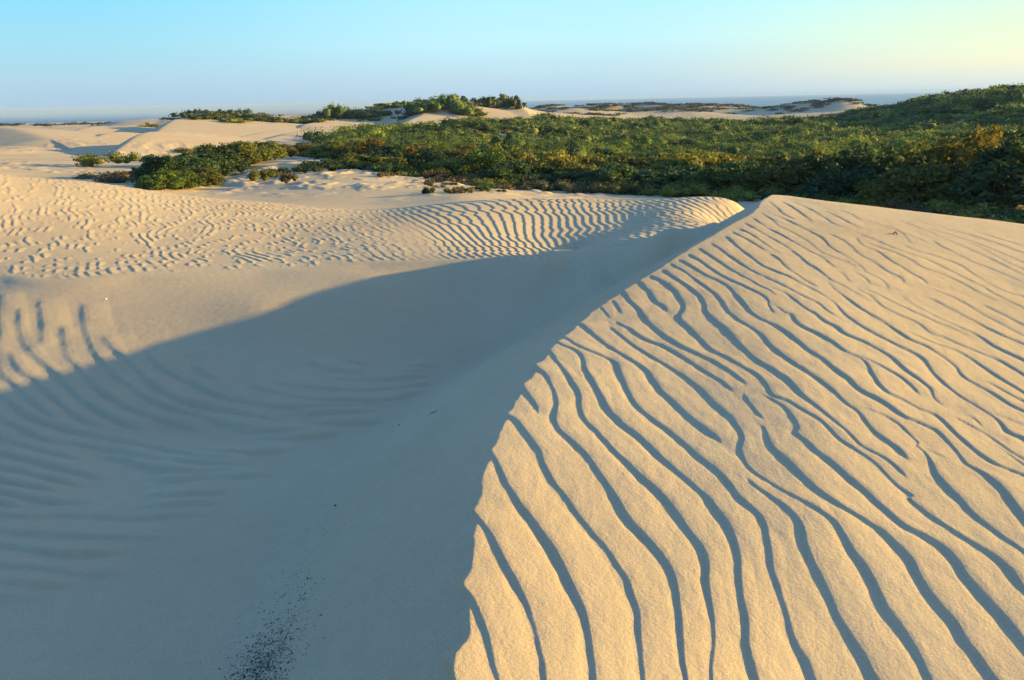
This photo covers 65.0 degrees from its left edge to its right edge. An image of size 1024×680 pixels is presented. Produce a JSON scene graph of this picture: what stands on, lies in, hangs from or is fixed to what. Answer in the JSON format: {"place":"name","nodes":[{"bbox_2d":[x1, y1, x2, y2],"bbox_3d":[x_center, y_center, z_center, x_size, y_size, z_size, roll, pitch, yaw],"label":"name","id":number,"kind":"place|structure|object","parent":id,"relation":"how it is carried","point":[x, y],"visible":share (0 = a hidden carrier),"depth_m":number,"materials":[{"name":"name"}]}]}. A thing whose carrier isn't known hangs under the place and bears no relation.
{"place":"outdoors","nodes":[
{"label":"outdoors","id":0,"kind":"place"},
{"bbox_2d":[0,92,956,123],"bbox_3d":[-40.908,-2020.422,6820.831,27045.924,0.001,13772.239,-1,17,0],"label":"sea","id":1,"kind":"structure","parent":0,"point":[49,116],"depth_m":2666.65,"materials":[{"name":"blue liquid"}]},
{"bbox_2d":[0,100,1023,679],"bbox_3d":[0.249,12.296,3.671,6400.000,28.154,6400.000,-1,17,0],"label":"sand ground","id":2,"kind":"structure","parent":0,"point":[710,438],"depth_m":4.40,"materials":[{"name":"sand"}]},
{"bbox_2d":[0,123,100,125],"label":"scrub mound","id":3,"kind":"object","parent":2,"relation":"on","point":[36,124],"visible":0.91,"depth_m":355.12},
{"bbox_2d":[72,172,134,178],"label":"coastal shrub","id":4,"kind":"object","parent":2,"relation":"on","point":[86,176],"visible":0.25,"depth_m":44.46,"materials":[{"name":"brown plant"}]},
{"bbox_2d":[71,150,141,166],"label":"coastal shrub","id":5,"kind":"object","parent":2,"relation":"on","point":[87,160],"visible":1,"depth_m":57.68,"materials":[{"name":"green plant"}]},
{"bbox_2d":[93,170,134,182],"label":"coastal shrub","id":6,"kind":"object","parent":2,"relation":"on","point":[118,177],"visible":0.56,"depth_m":40.50,"materials":[{"name":"brown plant"}]},
{"bbox_2d":[133,169,185,189],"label":"coastal shrub","id":7,"kind":"object","parent":2,"relation":"on","point":[156,182],"visible":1,"depth_m":35.10,"materials":[{"name":"green plant"}]},
{"bbox_2d":[128,154,199,182],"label":"coastal shrub","id":8,"kind":"object","parent":2,"relation":"on","point":[152,164],"visible":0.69,"depth_m":38.74,"materials":[{"name":"green plant"}]},
{"bbox_2d":[143,151,220,172],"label":"coastal shrub","id":9,"kind":"object","parent":2,"relation":"on","point":[191,159],"visible":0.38,"depth_m":44.86,"materials":[{"name":"green plant"}]},
{"bbox_2d":[163,108,206,117],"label":"scrub mound","id":10,"kind":"object","parent":2,"relation":"on","point":[188,111],"visible":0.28,"depth_m":298.96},
{"bbox_2d":[164,169,207,188],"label":"coastal shrub","id":11,"kind":"object","parent":2,"relation":"on","point":[192,179],"visible":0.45,"depth_m":37.37,"materials":[{"name":"green plant"}]},
{"bbox_2d":[159,112,253,122],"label":"scrub mound","id":12,"kind":"object","parent":2,"relation":"on","point":[207,116],"visible":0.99,"depth_m":171.53,"materials":[{"name":"green plant"}]},
{"bbox_2d":[193,167,225,185],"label":"coastal shrub","id":13,"kind":"object","parent":2,"relation":"on","point":[214,178],"visible":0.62,"depth_m":39.54,"materials":[{"name":"green plant"}]},
{"bbox_2d":[192,143,231,154],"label":"coastal shrub","id":14,"kind":"object","parent":2,"relation":"on","point":[199,149],"visible":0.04,"depth_m":57.27,"materials":[{"name":"green plant"}]},
{"bbox_2d":[193,151,237,176],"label":"coastal shrub","id":15,"kind":"object","parent":2,"relation":"on","point":[227,169],"visible":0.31,"depth_m":48.30,"materials":[{"name":"green plant"}]},
{"bbox_2d":[198,148,251,172],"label":"coastal shrub","id":16,"kind":"object","parent":2,"relation":"on","point":[234,156],"visible":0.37,"depth_m":51.29,"materials":[{"name":"green plant"}]},
{"bbox_2d":[200,142,263,164],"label":"coastal shrub","id":17,"kind":"object","parent":2,"relation":"on","point":[246,151],"visible":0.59,"depth_m":57.53,"materials":[{"name":"green plant"}]},
{"bbox_2d":[178,111,301,122],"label":"scrub mound","id":18,"kind":"object","parent":2,"relation":"on","point":[257,117],"visible":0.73,"depth_m":181.87,"materials":[{"name":"green plant"}]},
{"bbox_2d":[199,108,283,115],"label":"scrub mound","id":19,"kind":"object","parent":2,"relation":"on","point":[248,110],"visible":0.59,"depth_m":300.08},
{"bbox_2d":[230,140,275,160],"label":"coastal shrub","id":20,"kind":"object","parent":2,"relation":"on","point":[267,155],"visible":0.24,"depth_m":60.72,"materials":[{"name":"green plant"}]},
{"bbox_2d":[246,167,275,180],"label":"coastal shrub","id":21,"kind":"object","parent":2,"relation":"on","point":[253,175],"visible":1,"depth_m":40.93,"materials":[{"name":"green plant"}]},
{"bbox_2d":[253,141,288,159],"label":"coastal shrub","id":22,"kind":"object","parent":2,"relation":"on","point":[279,151],"visible":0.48,"depth_m":65.04,"materials":[{"name":"green plant"}]},
{"bbox_2d":[229,116,338,123],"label":"scrub mound","id":23,"kind":"object","parent":2,"relation":"on","point":[298,121],"visible":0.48,"depth_m":188.91,"materials":[{"name":"green plant"}]},
{"bbox_2d":[277,144,298,157],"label":"coastal shrub","id":24,"kind":"object","parent":2,"relation":"on","point":[292,152],"visible":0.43,"depth_m":73.67,"materials":[{"name":"green plant"}]},
{"bbox_2d":[279,171,298,183],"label":"coastal shrub","id":25,"kind":"object","parent":2,"relation":"on","point":[283,177],"visible":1,"depth_m":38.28,"materials":[{"name":"brown plant"}]},
{"bbox_2d":[292,142,314,150],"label":"coastal shrub","id":26,"kind":"object","parent":2,"relation":"on","point":[299,146],"visible":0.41,"depth_m":82.15,"materials":[{"name":"plant"}]},
{"bbox_2d":[294,164,323,172],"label":"coastal shrub","id":27,"kind":"object","parent":2,"relation":"on","point":[314,168],"visible":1,"depth_m":45.74,"materials":[{"name":"green plant"}]},
{"bbox_2d":[298,158,345,170],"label":"coastal shrub","id":28,"kind":"object","parent":2,"relation":"on","point":[331,165],"visible":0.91,"depth_m":47.69,"materials":[{"name":"green plant"}]},
{"bbox_2d":[205,395,443,679],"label":"plant litter","id":29,"kind":"object","parent":2,"relation":"on","point":[255,666],"visible":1,"depth_m":2.97,"materials":[{"name":"plant"}]},
{"bbox_2d":[307,144,341,158],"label":"coastal shrub","id":30,"kind":"object","parent":2,"relation":"on","point":[315,153],"visible":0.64,"depth_m":71.26,"materials":[{"name":"green plant"}]},
{"bbox_2d":[321,140,343,153],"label":"coastal shrub","id":31,"kind":"object","parent":2,"relation":"on","point":[332,142],"visible":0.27,"depth_m":72.21,"materials":[{"name":"green plant"}]},
{"bbox_2d":[296,102,383,123],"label":"scrub mound","id":32,"kind":"object","parent":2,"relation":"on","point":[331,111],"visible":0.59,"depth_m":207.94,"materials":[{"name":"green plant"}]},
{"bbox_2d":[325,142,354,160],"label":"coastal shrub","id":33,"kind":"object","parent":2,"relation":"on","point":[345,149],"visible":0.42,"depth_m":66.83,"materials":[{"name":"green plant"}]},
{"bbox_2d":[335,152,386,168],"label":"coastal shrub","id":34,"kind":"object","parent":2,"relation":"on","point":[348,160],"visible":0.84,"depth_m":50.98,"materials":[{"name":"green plant"}]},
{"bbox_2d":[355,136,387,154],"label":"coastal shrub","id":35,"kind":"object","parent":2,"relation":"on","point":[373,145],"visible":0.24,"depth_m":58.60,"materials":[{"name":"plant"}]},
{"bbox_2d":[341,108,407,118],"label":"scrub mound","id":36,"kind":"object","parent":2,"relation":"on","point":[375,112],"visible":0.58,"depth_m":213.58,"materials":[{"name":"plant"}]},
{"bbox_2d":[370,162,403,172],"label":"plant","id":37,"kind":"object","parent":2,"relation":"on","point":[389,167],"visible":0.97,"depth_m":46.07,"materials":[{"name":"green plant"}]},
{"bbox_2d":[365,101,413,108],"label":"scrub mound","id":38,"kind":"object","parent":2,"relation":"on","point":[387,105],"visible":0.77,"depth_m":261.36,"materials":[{"name":"green plant"}]},
{"bbox_2d":[365,144,415,162],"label":"coastal shrub","id":39,"kind":"object","parent":2,"relation":"on","point":[391,151],"visible":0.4,"depth_m":52.70,"materials":[{"name":"green plant"}]},
{"bbox_2d":[378,157,426,169],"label":"coastal shrub","id":40,"kind":"object","parent":2,"relation":"on","point":[400,160],"visible":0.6,"depth_m":48.29,"materials":[{"name":"green plant"}]},
{"bbox_2d":[399,168,434,176],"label":"plant","id":41,"kind":"object","parent":2,"relation":"on","point":[415,172],"visible":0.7,"depth_m":45.59,"materials":[{"name":"green plant"}]},
{"bbox_2d":[401,143,445,157],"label":"coastal shrub","id":42,"kind":"object","parent":2,"relation":"on","point":[412,150],"visible":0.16,"depth_m":53.93,"materials":[{"name":"plant"}]},
{"bbox_2d":[404,146,450,171],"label":"coastal shrub","id":43,"kind":"object","parent":2,"relation":"on","point":[430,155],"visible":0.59,"depth_m":49.26,"materials":[{"name":"green plant"}]},
{"bbox_2d":[419,168,454,178],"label":"plant","id":44,"kind":"object","parent":2,"relation":"on","point":[442,173],"visible":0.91,"depth_m":43.81,"materials":[{"name":"brown plant"}]},
{"bbox_2d":[398,92,487,115],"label":"scrub mound","id":45,"kind":"object","parent":2,"relation":"on","point":[453,103],"visible":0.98,"depth_m":209.43,"materials":[{"name":"green plant"}]},
{"bbox_2d":[420,155,484,176],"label":"coastal shrub","id":46,"kind":"object","parent":2,"relation":"on","point":[455,165],"visible":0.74,"depth_m":46.40,"materials":[{"name":"green plant"}]},
{"bbox_2d":[431,174,477,183],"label":"plant","id":47,"kind":"object","parent":2,"relation":"on","point":[458,179],"visible":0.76,"depth_m":42.51,"materials":[{"name":"brown plant"}]},
{"bbox_2d":[444,143,478,158],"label":"coastal shrub","id":48,"kind":"object","parent":2,"relation":"on","point":[450,153],"visible":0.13,"depth_m":54.09,"materials":[{"name":"plant"}]},
{"bbox_2d":[453,147,505,174],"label":"coastal shrub","id":49,"kind":"object","parent":2,"relation":"on","point":[483,159],"visible":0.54,"depth_m":46.58,"materials":[{"name":"green plant"}]},
{"bbox_2d":[468,177,505,186],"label":"plant","id":50,"kind":"object","parent":2,"relation":"on","point":[476,182],"visible":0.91,"depth_m":41.53,"materials":[{"name":"green plant"}]},
{"bbox_2d":[470,93,526,108],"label":"scrub mound","id":51,"kind":"object","parent":2,"relation":"on","point":[504,101],"visible":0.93,"depth_m":228.58,"materials":[{"name":"green plant"}]},
{"bbox_2d":[483,142,522,156],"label":"coastal shrub","id":52,"kind":"object","parent":2,"relation":"on","point":[493,147],"visible":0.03,"depth_m":54.59,"materials":[{"name":"green plant"}]},
{"bbox_2d":[467,160,543,186],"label":"coastal shrub","id":53,"kind":"object","parent":2,"relation":"on","point":[517,172],"visible":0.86,"depth_m":43.61,"materials":[{"name":"green plant"}]},
{"bbox_2d":[501,148,533,162],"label":"coastal shrub","id":54,"kind":"object","parent":2,"relation":"on","point":[519,154],"visible":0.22,"depth_m":51.27,"materials":[{"name":"green plant"}]},
{"bbox_2d":[493,179,548,189],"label":"plant","id":55,"kind":"object","parent":2,"relation":"on","point":[505,185],"visible":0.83,"depth_m":40.89,"materials":[{"name":"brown plant"}]},
{"bbox_2d":[511,162,559,186],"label":"coastal shrub","id":56,"kind":"object","parent":2,"relation":"on","point":[547,169],"visible":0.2,"depth_m":46.91,"materials":[{"name":"green plant"}]},
{"bbox_2d":[529,149,569,167],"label":"coastal shrub","id":57,"kind":"object","parent":2,"relation":"on","point":[552,153],"visible":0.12,"depth_m":52.35,"materials":[{"name":"plant"}]},
{"bbox_2d":[532,178,570,191],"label":"plant","id":58,"kind":"object","parent":2,"relation":"on","point":[549,188],"visible":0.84,"depth_m":40.85,"materials":[{"name":"brown plant"}]},
{"bbox_2d":[539,154,580,173],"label":"coastal shrub","id":59,"kind":"object","parent":2,"relation":"on","point":[557,161],"visible":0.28,"depth_m":48.49,"materials":[{"name":"plant"}]},
{"bbox_2d":[538,169,594,183],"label":"coastal shrub","id":60,"kind":"object","parent":2,"relation":"on","point":[573,175],"visible":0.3,"depth_m":44.04,"materials":[{"name":"green plant"}]},
{"bbox_2d":[552,161,601,182],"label":"coastal shrub","id":61,"kind":"object","parent":2,"relation":"on","point":[576,167],"visible":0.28,"depth_m":45.26,"materials":[{"name":"green plant"}]},
{"bbox_2d":[561,181,612,192],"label":"plant","id":62,"kind":"object","parent":2,"relation":"on","point":[569,188],"visible":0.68,"depth_m":39.62,"materials":[{"name":"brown plant"}]},
{"bbox_2d":[569,154,609,167],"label":"coastal shrub","id":63,"kind":"object","parent":2,"relation":"on","point":[594,159],"visible":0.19,"depth_m":51.06,"materials":[{"name":"plant"}]},
{"bbox_2d":[574,181,619,193],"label":"plant","id":64,"kind":"object","parent":2,"relation":"on","point":[578,187],"visible":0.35,"depth_m":40.12,"materials":[{"name":"green plant"}]},
{"bbox_2d":[574,162,636,192],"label":"coastal shrub","id":65,"kind":"object","parent":2,"relation":"on","point":[611,172],"visible":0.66,"depth_m":42.76,"materials":[{"name":"green plant"}]},
{"bbox_2d":[591,181,641,194],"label":"plant","id":66,"kind":"object","parent":2,"relation":"on","point":[616,189],"visible":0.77,"depth_m":38.74,"materials":[{"name":"green plant"}]},
{"bbox_2d":[602,153,653,169],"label":"coastal shrub","id":67,"kind":"object","parent":2,"relation":"on","point":[638,163],"visible":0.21,"depth_m":50.51,"materials":[{"name":"green plant"}]},
{"bbox_2d":[613,180,649,195],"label":"plant","id":68,"kind":"object","parent":2,"relation":"on","point":[625,187],"visible":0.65,"depth_m":38.39,"materials":[{"name":"green plant"}]},
{"bbox_2d":[634,157,680,177],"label":"coastal shrub","id":69,"kind":"object","parent":2,"relation":"on","point":[665,164],"visible":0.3,"depth_m":46.21,"materials":[{"name":"green plant"}]},
{"bbox_2d":[295,82,1023,160],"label":"thicket","id":70,"kind":"object","parent":2,"relation":"on","point":[605,138],"visible":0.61,"depth_m":139.90,"materials":[{"name":"green plant"}]},
{"bbox_2d":[622,167,696,193],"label":"coastal shrub","id":71,"kind":"object","parent":2,"relation":"on","point":[664,177],"visible":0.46,"depth_m":40.61,"materials":[{"name":"green plant"}]},
{"bbox_2d":[638,183,696,196],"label":"plant","id":72,"kind":"object","parent":2,"relation":"on","point":[651,191],"visible":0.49,"depth_m":37.05,"materials":[{"name":"green plant"}]},
{"bbox_2d":[654,152,706,168],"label":"coastal shrub","id":73,"kind":"object","parent":2,"relation":"on","point":[667,156],"visible":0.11,"depth_m":50.99,"materials":[{"name":"plant"}]},
{"bbox_2d":[656,180,708,196],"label":"plant","id":74,"kind":"object","parent":2,"relation":"on","point":[698,189],"visible":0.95,"depth_m":36.57,"materials":[{"name":"green plant"}]},
{"bbox_2d":[668,162,705,178],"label":"coastal shrub","id":75,"kind":"object","parent":2,"relation":"on","point":[696,168],"visible":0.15,"depth_m":44.03,"materials":[{"name":"green plant"}]},
{"bbox_2d":[527,97,879,113],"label":"foredune scrub","id":76,"kind":"object","parent":2,"relation":"on","point":[628,107],"visible":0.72,"depth_m":464.26,"materials":[{"name":"plant"}]},
{"bbox_2d":[677,151,737,168],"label":"coastal shrub","id":77,"kind":"object","parent":2,"relation":"on","point":[701,158],"visible":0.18,"depth_m":46.12,"materials":[{"name":"plant"}]},
{"bbox_2d":[675,165,749,195],"bbox_3d":[9.918,-7.560,39.038,4.355,1.675,3.873,-17,23,-42],"label":"coastal shrub","id":78,"kind":"object","parent":2,"relation":"on","point":[721,178],"visible":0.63,"depth_m":38.85,"materials":[{"name":"green plant"}]},
{"bbox_2d":[707,151,746,169],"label":"coastal shrub","id":79,"kind":"object","parent":2,"relation":"on","point":[729,157],"visible":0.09,"depth_m":47.21,"materials":[{"name":"plant"}]},
{"bbox_2d":[705,190,762,201],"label":"plant","id":80,"kind":"object","parent":2,"relation":"on","point":[735,196],"visible":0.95,"depth_m":34.41,"materials":[{"name":"green plant"}]},
{"bbox_2d":[704,159,764,194],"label":"coastal shrub","id":81,"kind":"object","parent":2,"relation":"on","point":[743,168],"visible":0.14,"depth_m":41.22,"materials":[{"name":"green plant"}]},
{"bbox_2d":[723,182,793,195],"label":"plant","id":82,"kind":"object","parent":2,"relation":"on","point":[739,187],"visible":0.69,"depth_m":35.91,"materials":[{"name":"green plant"}]},
{"bbox_2d":[735,153,787,195],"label":"coastal shrub","id":83,"kind":"object","parent":2,"relation":"on","point":[762,159],"visible":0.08,"depth_m":42.84,"materials":[{"name":"green plant"}]},
{"bbox_2d":[738,158,825,196],"bbox_3d":[12.795,-7.440,37.740,4.290,2.158,4.296,14,23,42],"label":"coastal shrub","id":84,"kind":"object","parent":2,"relation":"on","point":[779,174],"visible":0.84,"depth_m":36.64,"materials":[{"name":"green plant"}]},
{"bbox_2d":[770,149,833,186],"bbox_3d":[13.737,-7.803,38.440,4.238,2.669,4.448,-6,17,-15],"label":"coastal shrub","id":85,"kind":"object","parent":2,"relation":"on","point":[815,162],"visible":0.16,"depth_m":37.64,"materials":[{"name":"green plant"}]},
{"bbox_2d":[782,192,829,200],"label":"plant","id":86,"kind":"object","parent":2,"relation":"on","point":[814,196],"visible":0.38,"depth_m":31.98,"materials":[{"name":"green plant"}]},
{"bbox_2d":[802,146,833,165],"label":"coastal shrub","id":87,"kind":"object","parent":2,"relation":"on","point":[820,152],"visible":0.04,"depth_m":39.51,"materials":[{"name":"green plant"}]},
{"bbox_2d":[794,163,881,199],"bbox_3d":[14.007,-6.421,33.627,4.406,1.938,3.889,-10,19,-26],"label":"coastal shrub","id":88,"kind":"object","parent":2,"relation":"on","point":[832,181],"visible":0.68,"depth_m":32.75,"materials":[{"name":"green plant"}]},
{"bbox_2d":[822,141,904,178],"bbox_3d":[15.925,-7.398,36.155,3.928,2.986,4.252,-1,17,2],"label":"coastal shrub","id":89,"kind":"object","parent":2,"relation":"on","point":[846,160],"visible":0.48,"depth_m":35.83,"materials":[{"name":"green plant"}]},
{"bbox_2d":[839,195,888,206],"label":"plant","id":90,"kind":"object","parent":2,"relation":"on","point":[847,201],"visible":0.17,"depth_m":29.42,"materials":[{"name":"green plant"}]},
{"bbox_2d":[716,88,1018,125],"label":"hill scrub","id":91,"kind":"object","parent":2,"relation":"on","point":[933,101],"visible":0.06,"depth_m":233.88,"materials":[{"name":"plant"}]},
{"bbox_2d":[876,155,915,173],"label":"coastal shrub","id":92,"kind":"object","parent":2,"relation":"on","point":[905,162],"visible":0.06,"depth_m":36.18,"materials":[{"name":"green plant"}]},
{"bbox_2d":[853,195,950,208],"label":"plant","id":93,"kind":"object","parent":2,"relation":"on","point":[864,201],"visible":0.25,"depth_m":29.20,"materials":[{"name":"green plant"}]},
{"bbox_2d":[852,159,965,204],"bbox_3d":[14.844,-5.583,29.793,4.197,2.098,3.551,1,17,8],"label":"coastal shrub","id":94,"kind":"object","parent":2,"relation":"on","point":[925,182],"visible":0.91,"depth_m":29.19,"materials":[{"name":"green plant"}]},
{"bbox_2d":[888,139,931,160],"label":"coastal shrub","id":95,"kind":"object","parent":2,"relation":"on","point":[907,155],"visible":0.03,"depth_m":38.08,"materials":[{"name":"green plant"}]},
{"bbox_2d":[883,196,955,214],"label":"plant","id":96,"kind":"object","parent":2,"relation":"on","point":[915,206],"visible":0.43,"depth_m":27.57,"materials":[{"name":"green plant"}]},
{"bbox_2d":[898,154,980,199],"bbox_3d":[16.467,-6.176,31.690,3.854,2.213,3.830,-4,17,-9],"label":"coastal shrub","id":97,"kind":"object","parent":2,"relation":"on","point":[956,171],"visible":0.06,"depth_m":31.19,"materials":[{"name":"green plant"}]},
{"bbox_2d":[920,124,1006,200],"bbox_3d":[19.255,-7.149,33.571,5.104,3.665,4.701,11,21,35],"label":"coastal shrub","id":98,"kind":"object","parent":2,"relation":"on","point":[945,152],"visible":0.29,"depth_m":32.88,"materials":[{"name":"green plant"}]},
{"bbox_2d":[920,197,1008,213],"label":"plant","id":99,"kind":"object","parent":2,"relation":"on","point":[938,205],"visible":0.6,"depth_m":26.29,"materials":[{"name":"green plant"}]},
{"bbox_2d":[940,202,1022,218],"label":"plant","id":100,"kind":"object","parent":2,"relation":"on","point":[953,209],"visible":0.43,"depth_m":24.68,"materials":[{"name":"green plant"}]},
{"bbox_2d":[944,158,1023,207],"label":"coastal shrub","id":101,"kind":"object","parent":2,"relation":"on","point":[976,186],"visible":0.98,"depth_m":25.60,"materials":[{"name":"green plant"}]},
{"bbox_2d":[949,202,1023,223],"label":"plant","id":102,"kind":"object","parent":2,"relation":"on","point":[973,215],"visible":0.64,"depth_m":23.23,"materials":[{"name":"green plant"}]},
{"bbox_2d":[960,124,1023,204],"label":"coastal shrub","id":103,"kind":"object","parent":2,"relation":"on","point":[1012,148],"visible":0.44,"depth_m":27.19,"materials":[{"name":"green plant"}]},
{"bbox_2d":[992,208,1023,222],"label":"plant","id":104,"kind":"object","parent":2,"relation":"on","point":[1010,213],"visible":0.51,"depth_m":22.87,"materials":[{"name":"green plant"}]},
{"bbox_2d":[0,0,1023,110],"label":"sky","id":105,"kind":"structure","parent":0,"point":[55,54],"materials":[{"name":"blue"}]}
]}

